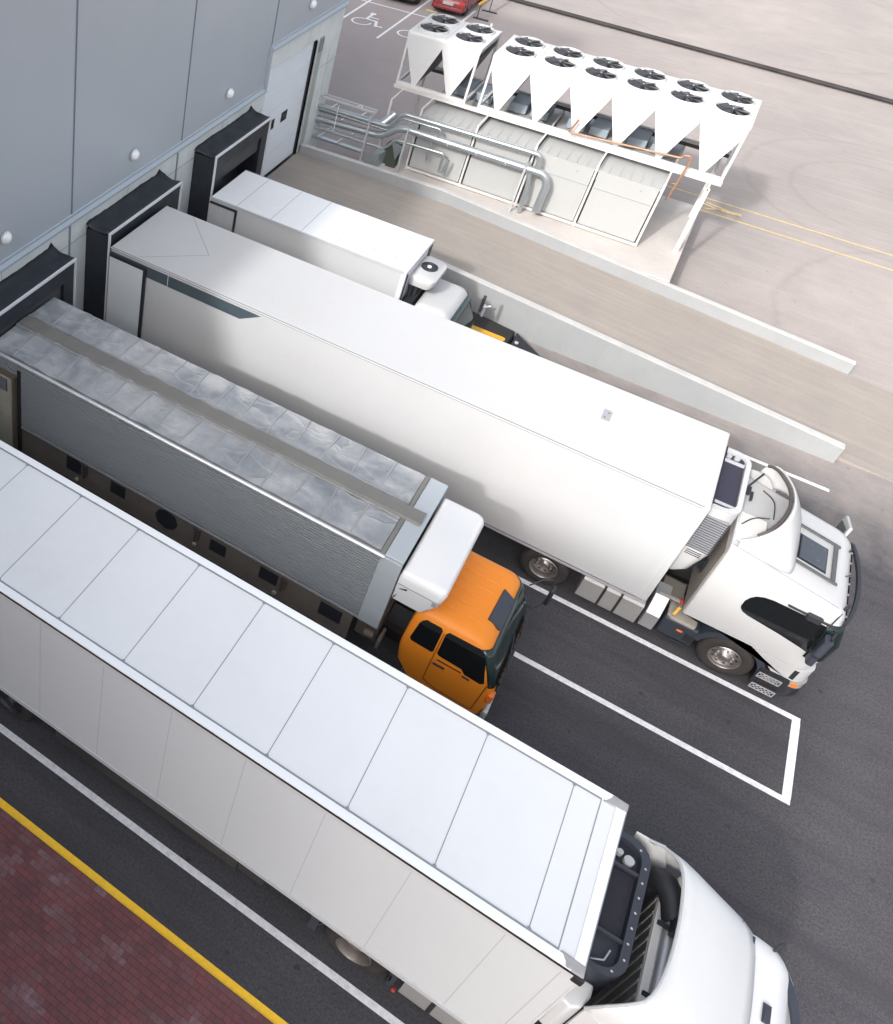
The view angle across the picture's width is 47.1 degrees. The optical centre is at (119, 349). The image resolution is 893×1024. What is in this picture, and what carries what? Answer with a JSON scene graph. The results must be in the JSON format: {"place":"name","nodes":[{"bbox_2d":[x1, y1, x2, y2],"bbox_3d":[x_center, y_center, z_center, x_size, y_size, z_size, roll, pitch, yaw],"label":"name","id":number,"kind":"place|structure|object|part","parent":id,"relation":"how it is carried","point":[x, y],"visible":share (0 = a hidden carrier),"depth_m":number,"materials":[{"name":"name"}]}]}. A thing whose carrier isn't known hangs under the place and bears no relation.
{"place":"outdoors","nodes":[
{"label":"outdoors","id":0,"kind":"place"},
{"bbox_2d":[0,808,272,1023],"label":"brick pavement","id":1,"kind":"structure","parent":0,"point":[77,946],"depth_m":14.70,"materials":[{"name":"red brick"}]},
{"bbox_2d":[0,0,892,1023],"bbox_3d":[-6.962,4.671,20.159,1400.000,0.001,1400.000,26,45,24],"label":"ground","id":2,"kind":"structure","parent":0,"point":[810,866],"depth_m":19.28,"materials":[{"name":"grey asphalt"}]},
{"bbox_2d":[0,798,287,1023],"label":"yellow line","id":3,"kind":"object","parent":2,"relation":"on","point":[180,944],"depth_m":15.23,"materials":[{"name":"paint"}]},
{"bbox_2d":[0,0,349,310],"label":"warehouse","id":4,"kind":"structure","parent":2,"relation":"on","point":[94,94],"depth_m":22.92,"materials":[{"name":"metal"}]},
{"bbox_2d":[1,231,11,244],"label":"wall lamp","id":5,"kind":"object","parent":4,"relation":"attached to","point":[6,237],"visible":1,"depth_m":20.56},
{"bbox_2d":[0,243,76,336],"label":"dock shelter","id":6,"kind":"object","parent":4,"relation":"attached to","point":[38,281],"visible":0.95,"depth_m":21.65,"materials":[{"name":"fabric"}]},
{"bbox_2d":[83,169,182,321],"bbox_3d":[0.337,-2.472,25.532,0.771,3.920,3.420,26,45,24],"label":"dock shelter","id":7,"kind":"object","parent":4,"relation":"attached to","point":[122,218],"visible":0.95,"depth_m":24.27,"materials":[{"name":"fabric"}]},
{"bbox_2d":[130,148,139,160],"bbox_3d":[0.438,-5.010,23.956,0.158,0.330,0.330,26,45,24],"label":"wall lamp","id":8,"kind":"object","parent":4,"relation":"attached to","point":[135,154],"visible":1,"depth_m":23.87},
{"bbox_2d":[187,106,271,221],"bbox_3d":[3.350,-5.110,28.943,0.772,3.949,3.400,26,45,24],"label":"dock shelter","id":9,"kind":"object","parent":4,"relation":"attached to","point":[228,154],"visible":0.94,"depth_m":27.80,"materials":[{"name":"fabric"}]},
{"bbox_2d":[226,88,233,98],"bbox_3d":[3.278,-7.487,27.181,0.158,0.330,0.330,26,45,24],"label":"wall lamp","id":10,"kind":"object","parent":4,"relation":"attached to","point":[230,93],"visible":1,"depth_m":27.09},
{"bbox_2d":[262,42,313,175],"bbox_3d":[5.471,-7.977,31.586,0.076,4.310,3.430,26,45,24],"label":"sectional door","id":11,"kind":"structure","parent":4,"relation":"in","point":[283,100],"depth_m":31.61,"materials":[{"name":"white metal"}]},
{"bbox_2d":[310,0,316,9],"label":"wall lamp","id":12,"kind":"object","parent":4,"relation":"attached to","point":[313,4],"visible":1,"depth_m":29.50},
{"bbox_2d":[315,115,549,212],"bbox_3d":[10.775,-6.898,32.595,8.484,1.477,0.305,26,45,24],"label":"duct","id":13,"kind":"object","parent":4,"relation":"attached to","point":[542,174],"visible":1,"depth_m":31.74,"materials":[{"name":"metal"}]},
{"bbox_2d":[425,141,431,159],"bbox_3d":[10.864,-7.009,32.556,0.069,0.800,0.069,26,45,24],"label":"pipe","id":14,"kind":"object","parent":13,"relation":"hanging from","point":[430,144],"visible":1,"depth_m":32.59,"materials":[{"name":"grey metal"}]},
{"bbox_2d":[517,173,531,211],"bbox_3d":[13.651,-5.304,31.258,0.258,1.460,0.140,26,45,24],"label":"pipe","id":15,"kind":"object","parent":13,"relation":"attached to","point":[525,193],"visible":1,"depth_m":31.19,"materials":[{"name":"white metal"}]},
{"bbox_2d":[0,724,403,1023],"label":"white line","id":16,"kind":"object","parent":2,"relation":"on","point":[362,997],"visible":1,"depth_m":15.69,"materials":[{"name":"paint"}]},
{"bbox_2d":[0,297,556,719],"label":"lorry","id":17,"kind":"object","parent":2,"relation":"on","point":[334,532],"visible":0.88,"depth_m":18.67,"materials":[{"name":"metal"}]},
{"bbox_2d":[0,368,17,448],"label":"rear door","id":18,"kind":"structure","parent":17,"relation":"in","point":[8,381],"depth_m":21.26,"materials":[{"name":"grey metal"}]},
{"bbox_2d":[207,170,486,328],"bbox_3d":[6.469,-2.257,27.165,7.810,3.200,2.570,26,45,24],"label":"box truck","id":19,"kind":"object","parent":2,"relation":"on","point":[387,258],"visible":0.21,"depth_m":25.92,"materials":[{"name":"white metal"}]},
{"bbox_3d":[2.958,-3.387,27.466,0.890,1.990,0.070,26,45,24],"label":"rear door","id":20,"kind":"part","parent":19,"relation":"part of","materials":[{"name":"white metal"}]},
{"bbox_2d":[344,0,370,17],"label":"parking line","id":21,"kind":"object","parent":2,"relation":"on","point":[356,8],"visible":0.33,"depth_m":49.07,"materials":[{"name":"white paint"}]},
{"bbox_2d":[351,13,381,27],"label":"wheelchair symbol","id":22,"kind":"object","parent":2,"relation":"on","point":[376,22],"visible":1,"depth_m":47.90,"materials":[{"name":"white paint"}]},
{"bbox_2d":[363,0,424,16],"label":"parking line","id":23,"kind":"object","parent":2,"relation":"on","point":[394,8],"visible":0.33,"depth_m":49.50,"materials":[{"name":"white paint"}]},
{"bbox_2d":[0,440,800,1023],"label":"articulated truck","id":24,"kind":"object","parent":2,"relation":"on","point":[444,860],"visible":1,"depth_m":13.59,"materials":[{"name":"white paint"}]},
{"bbox_2d":[376,0,430,37],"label":"parking line","id":25,"kind":"object","parent":2,"relation":"on","point":[398,22],"visible":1,"depth_m":48.29,"materials":[{"name":"white paint"}]},
{"bbox_2d":[406,0,420,3],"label":"parked car","id":26,"kind":"object","parent":2,"relation":"on","point":[417,1],"visible":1,"depth_m":49.97,"materials":[{"name":"black paint"}]},
{"bbox_2d":[312,93,530,211],"bbox_3d":[10.369,-6.698,33.063,7.585,2.918,1.018,26,45,24],"label":"pipe rack","id":27,"kind":"object","parent":2,"relation":"on","point":[341,144],"visible":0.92,"depth_m":33.56,"materials":[{"name":"metal"}]},
{"bbox_2d":[319,104,397,127],"bbox_3d":[8.699,-8.630,33.697,2.788,0.740,0.623,26,45,24],"label":"duct","id":28,"kind":"object","parent":27,"relation":"on","point":[390,118],"visible":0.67,"depth_m":33.21,"materials":[{"name":"silver metal"}]},
{"bbox_2d":[318,107,441,137],"bbox_3d":[9.197,-8.201,32.955,4.545,0.716,0.090,26,45,24],"label":"pipe","id":29,"kind":"object","parent":27,"relation":"on","point":[397,123],"visible":1,"depth_m":32.91,"materials":[{"name":"silver metal"}]},
{"bbox_2d":[314,126,449,172],"bbox_3d":[9.375,-7.449,33.375,5.100,0.771,0.100,26,45,24],"label":"pipe","id":30,"kind":"object","parent":27,"relation":"hanging from","point":[393,142],"visible":1,"depth_m":32.93,"materials":[{"name":"silver metal"}]},
{"bbox_2d":[318,103,541,168],"bbox_3d":[10.597,-7.630,32.160,7.950,0.866,0.140,26,45,24],"label":"pipe","id":31,"kind":"object","parent":27,"relation":"on","point":[468,133],"visible":1,"depth_m":31.70,"materials":[{"name":"silver metal"}]},
{"bbox_2d":[431,0,482,15],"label":"parked car","id":32,"kind":"object","parent":2,"relation":"on","point":[462,7],"visible":1,"depth_m":48.76,"materials":[{"name":"red paint"}]},
{"bbox_2d":[106,206,861,696],"bbox_3d":[7.514,1.621,21.986,17.040,3.990,3.560,26,45,24],"label":"articulated truck","id":33,"kind":"object","parent":2,"relation":"on","point":[622,502],"visible":0.84,"depth_m":19.83,"materials":[{"name":"metal"}]},
{"bbox_3d":[0.147,-1.170,23.945,1.090,2.710,0.070,26,45,24],"label":"rear door","id":34,"kind":"part","parent":33,"relation":"part of","materials":[{"name":"white metal"}]},
{"bbox_2d":[473,0,496,21],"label":"parking barrier","id":35,"kind":"object","parent":2,"relation":"on","point":[481,3],"visible":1,"depth_m":48.94,"materials":[{"name":"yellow metal"}]},
{"bbox_2d":[377,121,697,282],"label":"concrete platform","id":36,"kind":"structure","parent":2,"relation":"on","point":[653,253],"depth_m":31.19,"materials":[{"name":"beige concrete"}]},
{"bbox_2d":[363,140,402,167],"bbox_3d":[9.518,-7.164,33.576,1.356,1.020,0.708,8,40,4],"label":"valve box","id":37,"kind":"object","parent":36,"relation":"on","point":[389,156],"visible":0.91,"depth_m":33.53,"materials":[{"name":"grey metal"}]},
{"bbox_2d":[405,78,493,185],"bbox_3d":[12.411,-8.144,33.836,2.035,2.520,4.050,26,45,24],"label":"equipment cabinet","id":38,"kind":"object","parent":36,"relation":"on","point":[452,115],"visible":0.62,"depth_m":32.81,"materials":[{"name":"white metal"}]},
{"bbox_2d":[458,93,562,204],"bbox_3d":[14.039,-7.342,33.019,2.035,2.520,4.050,26,45,24],"label":"equipment cabinet","id":39,"kind":"object","parent":36,"relation":"on","point":[493,178],"visible":0.73,"depth_m":32.05,"materials":[{"name":"white metal"}]},
{"bbox_2d":[514,111,612,224],"bbox_3d":[15.682,-6.532,32.193,2.035,2.520,4.050,26,45,24],"label":"equipment cabinet","id":40,"kind":"object","parent":36,"relation":"on","point":[568,167],"visible":0.69,"depth_m":31.03,"materials":[{"name":"white metal"}]},
{"bbox_2d":[572,127,682,245],"bbox_3d":[17.316,-5.727,31.372,2.070,2.520,4.050,26,45,24],"label":"equipment cabinet","id":41,"kind":"object","parent":36,"relation":"on","point":[620,199],"visible":0.79,"depth_m":30.27,"materials":[{"name":"white metal"}]},
{"bbox_2d":[568,119,691,200],"bbox_3d":[16.321,-6.165,30.129,3.702,1.694,0.120,26,45,24],"label":"copper pipe","id":42,"kind":"object","parent":41,"relation":"attached to","point":[644,149],"visible":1,"depth_m":29.70,"materials":[{"name":"metal"}]},
{"bbox_2d":[378,69,728,251],"bbox_3d":[14.698,-6.452,32.776,10.900,3.400,3.480,26,45,24],"label":"steel frame","id":43,"kind":"object","parent":2,"relation":"on","point":[700,200],"visible":0.69,"depth_m":31.08,"materials":[{"name":"white metal"}]},
{"bbox_2d":[396,13,501,103],"bbox_3d":[11.753,-10.471,33.074,2.580,2.040,2.370,26,45,24],"label":"condenser unit","id":44,"kind":"object","parent":43,"relation":"on","point":[462,50],"visible":0.98,"depth_m":32.34,"materials":[{"name":"white metal"}]},
{"bbox_2d":[477,35,761,181],"bbox_3d":[16.374,-8.195,30.753,7.880,2.040,2.370,26,45,24],"label":"condenser unit","id":45,"kind":"object","parent":43,"relation":"on","point":[685,107],"visible":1,"depth_m":29.88,"materials":[{"name":"white metal"}]},
{"bbox_2d":[299,143,855,373],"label":"parapet wall","id":46,"kind":"structure","parent":2,"relation":"on","point":[782,338],"depth_m":29.88,"materials":[{"name":"concrete"}]},
{"bbox_2d":[267,152,892,481],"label":"ramp","id":47,"kind":"structure","parent":2,"relation":"on","point":[854,415],"depth_m":28.19,"materials":[{"name":"beige concrete"}]},
{"bbox_2d":[430,256,844,462],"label":"parapet wall","id":48,"kind":"structure","parent":2,"relation":"on","point":[532,322],"depth_m":26.34,"materials":[{"name":"concrete"}]},
{"bbox_2d":[513,651,789,805],"bbox_3d":[5.157,4.832,21.038,18.030,0.001,0.130,26,45,24],"label":"white line","id":49,"kind":"object","parent":2,"relation":"on","point":[660,732],"visible":0.4,"depth_m":18.31,"materials":[{"name":"paint"}]},
{"bbox_2d":[518,576,800,723],"bbox_3d":[6.302,3.834,22.339,18.030,0.001,0.130,26,45,24],"label":"white line","id":50,"kind":"object","parent":2,"relation":"on","point":[678,659],"visible":0.4,"depth_m":19.66,"materials":[{"name":"paint"}]},
{"bbox_2d":[511,0,892,103],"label":"pipeline","id":51,"kind":"object","parent":2,"relation":"on","point":[784,72],"visible":1,"depth_m":46.68,"materials":[{"name":"metal"}]},
{"bbox_2d":[703,202,740,216],"bbox_3d":[22.459,-5.211,34.609,1.378,0.024,0.649,26,45,24],"label":"yellow arrow","id":52,"kind":"object","parent":2,"relation":"on","point":[726,211],"visible":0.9,"depth_m":34.62,"materials":[{"name":"paint"}]},
{"bbox_2d":[667,185,892,255],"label":"yellow line","id":53,"kind":"object","parent":2,"relation":"on","point":[785,222],"depth_m":34.17,"materials":[{"name":"paint"}]},
{"bbox_2d":[744,454,828,491],"bbox_3d":[13.351,1.258,26.057,11.630,0.001,0.120,26,45,24],"label":"white line","id":54,"kind":"object","parent":2,"relation":"on","point":[793,476],"visible":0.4,"depth_m":23.97,"materials":[{"name":"paint"}]},
{"bbox_2d":[782,720,799,799],"bbox_3d":[13.045,7.937,18.014,0.150,0.001,1.866,26,45,24],"label":"white line","id":55,"kind":"object","parent":2,"relation":"on","point":[790,762],"visible":1,"depth_m":17.98,"materials":[{"name":"paint"}]},
{"bbox_2d":[700,209,892,270],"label":"yellow line","id":56,"kind":"object","parent":2,"relation":"on","point":[797,240],"depth_m":33.23,"materials":[{"name":"paint"}]},
{"bbox_2d":[471,304,539,356],"bbox_3d":[11.169,-0.391,27.082,2.391,0.979,1.320,26,45,24],"label":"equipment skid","id":57,"kind":"object","parent":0,"point":[487,326],"visible":0.45,"depth_m":27.23,"materials":[{"name":"black metal"}]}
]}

